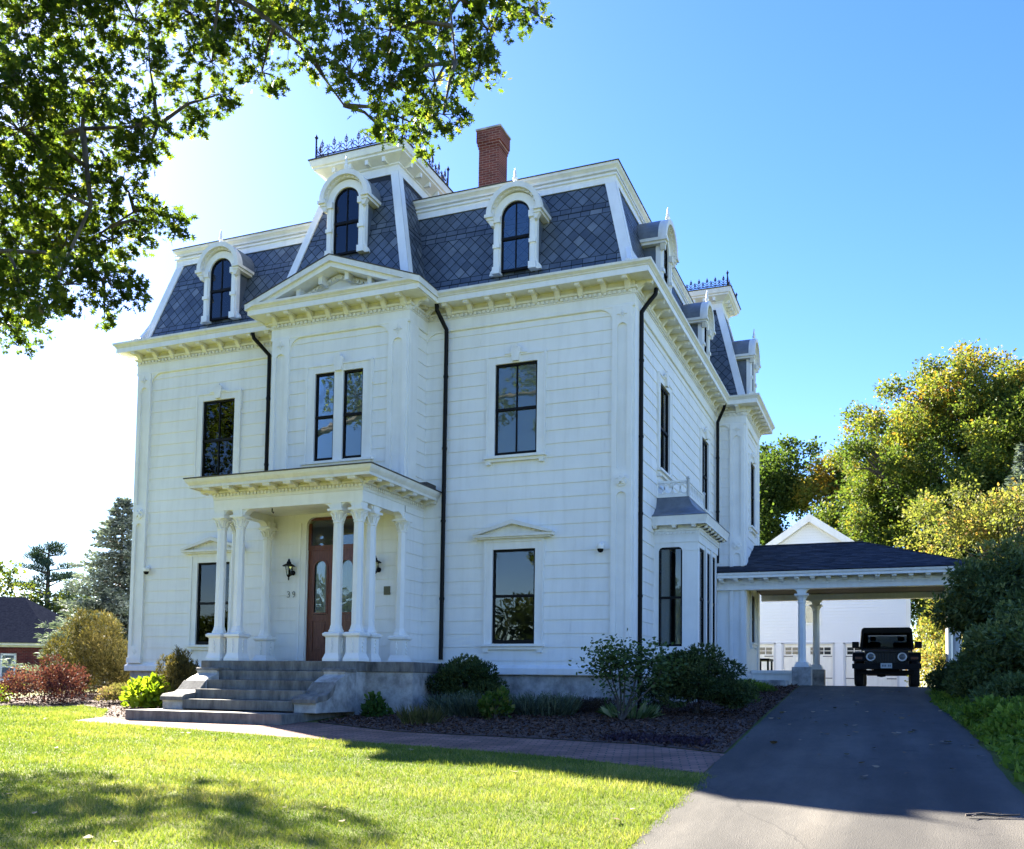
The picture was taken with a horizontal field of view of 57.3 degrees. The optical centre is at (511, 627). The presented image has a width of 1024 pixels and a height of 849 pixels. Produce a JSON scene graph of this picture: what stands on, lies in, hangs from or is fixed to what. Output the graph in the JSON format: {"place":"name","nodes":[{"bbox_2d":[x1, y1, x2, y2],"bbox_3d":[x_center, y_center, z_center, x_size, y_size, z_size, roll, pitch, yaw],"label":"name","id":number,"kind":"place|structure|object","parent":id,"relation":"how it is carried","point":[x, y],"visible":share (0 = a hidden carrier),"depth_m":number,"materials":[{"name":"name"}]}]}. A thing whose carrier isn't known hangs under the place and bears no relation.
{"place":"outdoors","nodes":[
{"label":"outdoors","id":0,"kind":"place"},
{"bbox_2d":[0,597,107,693],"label":"brick house","id":1,"kind":"structure","parent":0,"point":[19,618],"depth_m":45.76,"materials":[{"name":"red brick"}]},
{"bbox_2d":[0,653,16,679],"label":"window","id":2,"kind":"structure","parent":1,"relation":"in","point":[3,669],"depth_m":44.85,"materials":[{"name":"glass"}]},
{"bbox_2d":[76,717,723,772],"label":"brick path","id":3,"kind":"structure","parent":0,"point":[664,757],"depth_m":13.40,"materials":[{"name":"red brick"}]},
{"bbox_2d":[0,686,1023,848],"bbox_3d":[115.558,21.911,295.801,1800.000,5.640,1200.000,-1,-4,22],"label":"ground","id":4,"kind":"structure","parent":0,"point":[1008,772],"depth_m":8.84,"materials":[{"name":"green plant"}]},
{"bbox_2d":[0,559,57,610],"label":"broadleaf tree","id":5,"kind":"object","parent":4,"relation":"on","point":[7,575],"visible":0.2,"depth_m":69.33,"materials":[{"name":"green plant"}]},
{"bbox_2d":[0,537,95,610],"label":"pine tree","id":6,"kind":"object","parent":4,"relation":"on","point":[41,558],"visible":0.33,"depth_m":74.58,"materials":[{"name":"green plant"}]},
{"bbox_2d":[40,583,91,617],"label":"broadleaf tree","id":7,"kind":"object","parent":4,"relation":"on","point":[53,604],"visible":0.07,"depth_m":69.36,"materials":[{"name":"green plant"}]},
{"bbox_2d":[1,496,132,690],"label":"blue spruce","id":8,"kind":"object","parent":4,"relation":"on","point":[112,571],"visible":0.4,"depth_m":35.29,"materials":[{"name":"green plant"}]},
{"bbox_2d":[0,691,158,718],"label":"planting bed","id":9,"kind":"object","parent":4,"relation":"on","point":[77,699],"visible":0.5,"depth_m":21.62,"materials":[{"name":"brown soil"}]},
{"bbox_2d":[0,685,11,701],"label":"leafy plant","id":10,"kind":"object","parent":9,"relation":"on","point":[2,699],"visible":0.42,"depth_m":22.49,"materials":[{"name":"green plant"}]},
{"bbox_2d":[0,654,90,702],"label":"barberry shrub","id":11,"kind":"object","parent":9,"relation":"on","point":[51,682],"visible":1,"depth_m":22.06,"materials":[{"name":"red plant"}]},
{"bbox_2d":[38,607,129,692],"bbox_3d":[-11.457,0.726,25.958,3.052,2.562,2.933,-1,-4,22],"label":"cypress shrub","id":12,"kind":"object","parent":9,"relation":"on","point":[101,656],"visible":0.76,"depth_m":25.28,"materials":[{"name":"green plant"}]},
{"bbox_2d":[92,678,135,702],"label":"faded perennial","id":13,"kind":"object","parent":9,"relation":"on","point":[115,691],"visible":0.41,"depth_m":21.69,"materials":[{"name":"yellow plant"}]},
{"bbox_2d":[119,670,174,707],"bbox_3d":[-7.903,1.393,20.320,1.409,0.951,1.141,-1,-4,22],"label":"hydrangea bush","id":14,"kind":"object","parent":9,"relation":"on","point":[146,691],"visible":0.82,"depth_m":20.13,"materials":[{"name":"green plant"}]},
{"bbox_2d":[153,645,199,692],"bbox_3d":[-7.261,1.082,20.445,1.151,1.444,0.921,-1,-4,22],"label":"dwarf conifer","id":15,"kind":"object","parent":9,"relation":"on","point":[179,667],"visible":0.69,"depth_m":20.30,"materials":[{"name":"green plant"}]},
{"bbox_2d":[0,0,555,360],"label":"oak tree","id":16,"kind":"object","parent":4,"relation":"on","point":[51,256],"visible":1,"depth_m":11.30,"materials":[{"name":"green plant"}]},
{"bbox_2d":[125,660,455,724],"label":"stone steps","id":17,"kind":"structure","parent":4,"relation":"on","point":[266,692],"depth_m":18.01,"materials":[{"name":"stone"}]},
{"bbox_2d":[1,683,798,752],"bbox_3d":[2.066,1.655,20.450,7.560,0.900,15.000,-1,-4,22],"label":"planting bed","id":18,"kind":"object","parent":4,"relation":"on","point":[543,734],"visible":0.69,"depth_m":15.58,"materials":[{"name":"brown wood"}]},
{"bbox_2d":[359,691,394,717],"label":"leafy plant","id":19,"kind":"object","parent":18,"relation":"on","point":[373,705],"visible":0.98,"depth_m":17.61,"materials":[{"name":"green plant"}]},
{"bbox_2d":[394,701,452,724],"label":"ornamental grass","id":20,"kind":"object","parent":18,"relation":"on","point":[416,715],"depth_m":16.12,"materials":[{"name":"plant"}]},
{"bbox_2d":[426,653,510,700],"bbox_3d":[-0.886,1.125,18.769,1.752,1.235,1.575,-1,-4,22],"label":"yew bush","id":21,"kind":"object","parent":18,"relation":"on","point":[452,677],"visible":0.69,"depth_m":18.44,"materials":[{"name":"green plant"}]},
{"bbox_2d":[423,689,518,716],"bbox_3d":[-0.786,1.436,17.769,2.017,0.512,1.584,-1,-4,22],"label":"lavender clump","id":22,"kind":"object","parent":18,"relation":"on","point":[464,706],"visible":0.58,"depth_m":17.43,"materials":[{"name":"green plant"}]},
{"bbox_2d":[477,685,514,719],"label":"leafy plant","id":23,"kind":"object","parent":18,"relation":"on","point":[487,705],"visible":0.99,"depth_m":16.88,"materials":[{"name":"green plant"}]},
{"bbox_2d":[508,690,583,715],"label":"lavender clump","id":24,"kind":"object","parent":18,"relation":"on","point":[552,706],"visible":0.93,"depth_m":17.44,"materials":[{"name":"green plant"}]},
{"bbox_2d":[548,695,622,713],"bbox_3d":[1.412,1.523,18.336,1.982,0.408,1.013,-1,-4,22],"label":"heath mat","id":25,"kind":"object","parent":18,"relation":"on","point":[591,704],"visible":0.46,"depth_m":18.01,"materials":[{"name":"green plant"}]},
{"bbox_2d":[568,628,687,719],"bbox_3d":[2.004,0.848,16.558,2.179,1.700,1.279,-1,-4,22],"label":"peony shrub","id":26,"kind":"object","parent":18,"relation":"on","point":[611,661],"visible":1,"depth_m":16.49,"materials":[{"name":"green plant"}]},
{"bbox_2d":[595,699,663,718],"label":"hosta","id":27,"kind":"object","parent":18,"relation":"on","point":[650,711],"visible":0.65,"depth_m":16.70,"materials":[{"name":"green plant"}]},
{"bbox_2d":[599,731,713,745],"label":"purple ground cover","id":28,"kind":"object","parent":18,"relation":"on","point":[672,739],"visible":0.95,"depth_m":13.39,"materials":[{"name":"purple plant"}]},
{"bbox_2d":[633,642,759,713],"bbox_3d":[3.540,0.974,17.694,2.394,1.451,1.871,-2,-5,43],"label":"yew bush","id":29,"kind":"object","parent":18,"relation":"on","point":[728,689],"visible":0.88,"depth_m":17.27,"materials":[{"name":"green plant"}]},
{"bbox_2d":[739,678,777,691],"bbox_3d":[5.792,1.475,23.348,1.568,0.450,1.623,-1,-4,22],"label":"spreading juniper","id":30,"kind":"object","parent":18,"relation":"on","point":[765,686],"visible":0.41,"depth_m":23.17,"materials":[{"name":"green plant"}]},
{"bbox_2d":[5,691,982,841],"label":"fallen leaves","id":31,"kind":"object","parent":4,"relation":"on","point":[89,835],"visible":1,"depth_m":13.08,"materials":[{"name":"brown plant"}]},
{"bbox_2d":[112,114,964,707],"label":"house","id":32,"kind":"structure","parent":4,"relation":"on","point":[490,412],"depth_m":20.68,"materials":[{"name":"white paint"}]},
{"bbox_2d":[143,566,149,574],"bbox_3d":[-9.162,-1.432,23.498,0.168,0.234,0.181,-1,-4,22],"label":"security camera","id":33,"kind":"object","parent":32,"relation":"attached to","point":[146,570],"visible":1,"depth_m":23.44,"materials":[{"name":"paint"}]},
{"bbox_2d":[180,536,231,651],"bbox_3d":[-7.270,-0.790,22.755,1.820,2.805,0.300,-1,-4,22],"label":"window","id":34,"kind":"structure","parent":32,"relation":"in","point":[203,553],"depth_m":22.89,"materials":[{"name":"paint"}]},
{"bbox_2d":[194,383,242,476],"bbox_3d":[-7.204,-4.691,23.016,1.420,2.585,0.235,-1,-4,22],"label":"window","id":35,"kind":"structure","parent":32,"relation":"in","point":[218,412],"depth_m":23.06,"materials":[{"name":"paint"}]},
{"bbox_2d":[282,559,294,579],"bbox_3d":[-4.936,-1.273,20.784,0.310,0.480,0.309,-1,-4,22],"label":"wall lantern","id":36,"kind":"object","parent":32,"relation":"attached to","point":[290,566],"depth_m":20.74,"materials":[{"name":"black paint"}]},
{"bbox_2d":[306,549,332,660],"bbox_3d":[-4.222,-0.477,20.700,0.660,2.460,0.100,-1,-4,22],"label":"door","id":37,"kind":"structure","parent":32,"relation":"in","point":[320,590],"depth_m":20.70,"materials":[{"name":"brown wood"}]},
{"bbox_2d":[300,353,374,466],"bbox_3d":[-3.824,-4.800,20.728,1.840,2.505,0.225,-1,-4,22],"label":"window","id":38,"kind":"structure","parent":32,"relation":"in","point":[339,399],"depth_m":20.70,"materials":[{"name":"paint"}]},
{"bbox_2d":[342,548,352,631],"bbox_3d":[-3.617,-0.486,20.408,0.660,2.460,0.185,-1,-4,22],"label":"door","id":39,"kind":"structure","parent":32,"relation":"in","point":[347,553],"depth_m":20.46,"materials":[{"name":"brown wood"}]},
{"bbox_2d":[375,557,380,575],"bbox_3d":[-2.908,-1.295,19.957,0.310,0.480,0.309,-1,-4,22],"label":"wall lantern","id":40,"kind":"object","parent":32,"relation":"attached to","point":[378,569],"depth_m":19.93,"materials":[{"name":"black paint"}]},
{"bbox_2d":[472,519,554,651],"bbox_3d":[0.027,-0.867,19.780,1.820,2.805,0.300,-1,-4,22],"label":"window","id":41,"kind":"structure","parent":32,"relation":"in","point":[511,535],"depth_m":19.79,"materials":[{"name":"paint"}]},
{"bbox_2d":[483,343,546,465],"bbox_3d":[0.092,-4.768,20.041,1.420,2.585,0.235,-1,-4,22],"label":"window","id":42,"kind":"structure","parent":32,"relation":"in","point":[516,379],"depth_m":20.07,"materials":[{"name":"paint"}]},
{"bbox_2d":[597,542,604,552],"bbox_3d":[1.799,-1.628,19.035,0.156,0.234,0.181,-1,-4,22],"label":"security camera","id":43,"kind":"object","parent":32,"relation":"attached to","point":[600,547],"visible":1,"depth_m":18.97,"materials":[{"name":"paint"}]},
{"bbox_2d":[657,371,674,487],"bbox_3d":[3.505,-4.627,21.633,0.235,2.585,1.420,-1,-4,22],"label":"window","id":44,"kind":"structure","parent":32,"relation":"in","point":[664,389],"depth_m":21.76,"materials":[{"name":"paint"}]},
{"bbox_2d":[651,476,729,702],"bbox_3d":[4.099,-0.570,21.441,1.282,5.440,2.884,-1,-4,22],"label":"bay window","id":45,"kind":"structure","parent":32,"relation":"in","point":[680,522],"depth_m":20.58,"materials":[{"name":"paint"}]},
{"bbox_2d":[699,426,712,516],"bbox_3d":[5.377,-4.330,26.217,0.235,2.585,1.420,-1,-4,22],"label":"window","id":46,"kind":"structure","parent":32,"relation":"in","point":[705,442],"depth_m":26.57,"materials":[{"name":"paint"}]},
{"bbox_2d":[748,452,758,537],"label":"window","id":47,"kind":"structure","parent":32,"relation":"in","point":[752,466],"depth_m":29.34,"materials":[{"name":"paint"}]},
{"bbox_2d":[750,590,758,649],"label":"window","id":48,"kind":"structure","parent":32,"relation":"in","point":[753,594],"depth_m":29.13,"materials":[{"name":"glass"}]},
{"bbox_2d":[735,679,788,686],"bbox_3d":[6.927,1.677,26.255,1.500,0.400,0.800,-1,-4,22],"label":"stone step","id":49,"kind":"object","parent":4,"relation":"on","point":[782,683],"visible":0.26,"depth_m":25.72,"materials":[{"name":"stone"}]},
{"bbox_2d":[751,670,791,684],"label":"side platform","id":50,"kind":"structure","parent":4,"relation":"on","point":[772,674],"depth_m":28.10,"materials":[{"name":"paint"}]},
{"bbox_2d":[759,433,864,544],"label":"broadleaf tree","id":51,"kind":"object","parent":4,"relation":"on","point":[785,489],"visible":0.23,"depth_m":67.32,"materials":[{"name":"green plant"}]},
{"bbox_2d":[760,514,913,686],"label":"garage","id":52,"kind":"structure","parent":4,"relation":"on","point":[843,623],"depth_m":47.81,"materials":[{"name":"white paint"}]},
{"bbox_2d":[760,644,773,669],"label":"garage door","id":53,"kind":"structure","parent":52,"relation":"in","point":[766,650],"depth_m":48.92,"materials":[{"name":"paint"}]},
{"bbox_2d":[784,644,832,685],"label":"garage door","id":54,"kind":"structure","parent":52,"relation":"in","point":[790,650],"depth_m":48.05,"materials":[{"name":"paint"}]},
{"bbox_2d":[805,601,820,624],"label":"window","id":55,"kind":"structure","parent":52,"relation":"in","point":[809,615],"depth_m":48.25,"materials":[{"name":"paint"}]},
{"bbox_2d":[845,644,896,686],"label":"garage door","id":56,"kind":"structure","parent":52,"relation":"in","point":[871,680],"depth_m":47.25,"materials":[{"name":"paint"}]},
{"bbox_2d":[809,337,1023,630],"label":"maple tree","id":57,"kind":"object","parent":4,"relation":"on","point":[977,416],"visible":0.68,"depth_m":52.51,"materials":[{"name":"green plant"}]},
{"bbox_2d":[904,598,945,686],"bbox_3d":[16.343,0.135,35.259,3.115,4.531,3.081,-1,-4,22],"label":"golden shrub","id":58,"kind":"object","parent":4,"relation":"on","point":[929,630],"visible":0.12,"depth_m":35.00,"materials":[{"name":"yellow plant"}]},
{"bbox_2d":[918,632,967,678],"bbox_3d":[15.073,1.147,32.301,2.307,2.111,2.297,-1,-4,22],"label":"golden shrub","id":59,"kind":"object","parent":4,"relation":"on","point":[935,654],"visible":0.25,"depth_m":32.52,"materials":[{"name":"yellow plant"}]},
{"bbox_2d":[923,658,966,690],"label":"yew bush","id":60,"kind":"object","parent":4,"relation":"on","point":[937,675],"visible":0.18,"depth_m":21.94,"materials":[{"name":"green plant"}]},
{"bbox_2d":[886,475,1023,613],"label":"tree","id":61,"kind":"object","parent":4,"relation":"on","point":[978,524],"visible":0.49,"depth_m":34.32,"materials":[{"name":"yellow plant"}]},
{"bbox_2d":[940,673,977,697],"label":"yew bush","id":62,"kind":"object","parent":4,"relation":"on","point":[949,680],"visible":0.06,"depth_m":19.55,"materials":[{"name":"green plant"}]},
{"bbox_2d":[918,532,1023,643],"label":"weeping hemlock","id":63,"kind":"object","parent":4,"relation":"on","point":[982,585],"visible":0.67,"depth_m":21.35,"materials":[{"name":"green plant"}]},
{"bbox_2d":[929,687,1023,781],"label":"ground cover","id":64,"kind":"object","parent":4,"relation":"on","point":[1009,750],"visible":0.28,"depth_m":12.44,"materials":[{"name":"green plant"}]},
{"bbox_2d":[945,599,1023,697],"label":"weeping hemlock","id":65,"kind":"object","parent":4,"relation":"on","point":[993,649],"visible":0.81,"depth_m":17.93,"materials":[{"name":"green plant"}]},
{"bbox_2d":[958,693,1023,720],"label":"fern clump","id":66,"kind":"object","parent":4,"relation":"on","point":[983,708],"visible":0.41,"depth_m":14.64,"materials":[{"name":"green plant"}]},
{"bbox_2d":[968,669,1023,702],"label":"yew bush","id":67,"kind":"object","parent":4,"relation":"on","point":[1006,685],"visible":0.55,"depth_m":16.47,"materials":[{"name":"green plant"}]},
{"bbox_2d":[978,701,1023,737],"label":"fern clump","id":68,"kind":"object","parent":4,"relation":"on","point":[1011,716],"visible":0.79,"depth_m":12.93,"materials":[{"name":"green plant"}]},
{"bbox_2d":[997,587,1023,615],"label":"bush","id":69,"kind":"object","parent":4,"relation":"on","point":[1017,594],"visible":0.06,"depth_m":19.57,"materials":[{"name":"green plant"}]},
{"bbox_2d":[1000,444,1023,543],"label":"blue spruce","id":70,"kind":"object","parent":4,"relation":"on","point":[1018,470],"visible":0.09,"depth_m":38.18,"materials":[{"name":"green plant"}]},
{"bbox_2d":[0,0,1023,686],"label":"sky","id":71,"kind":"structure","parent":0,"point":[854,169],"materials":[{"name":"blue"}]},
{"bbox_2d":[760,658,772,669],"bbox_3d":[8.586,1.538,31.971,0.500,0.900,1.200,-1,-4,22],"label":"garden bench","id":72,"kind":"object","parent":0,"point":[766,659],"visible":0.31,"depth_m":31.44,"materials":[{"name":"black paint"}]},
{"bbox_2d":[630,685,1023,848],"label":"driveway","id":73,"kind":"structure","parent":0,"point":[789,789],"depth_m":9.43,"materials":[{"name":"grey asphalt"}]},
{"bbox_2d":[852,627,921,686],"bbox_3d":[11.702,0.948,29.271,2.000,1.842,4.268,-1,-4,22],"label":"off road car","id":74,"kind":"object","parent":73,"relation":"on","point":[886,651],"visible":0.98,"depth_m":27.91,"materials":[{"name":"black paint"}]},
{"bbox_2d":[965,812,1020,816],"bbox_3d":[4.003,1.566,7.816,0.434,0.034,0.104,1,-3,-3],"label":"fallen stick","id":75,"kind":"object","parent":73,"relation":"on","point":[987,814],"visible":1,"depth_m":7.80,"materials":[{"name":"wood"}]}
]}

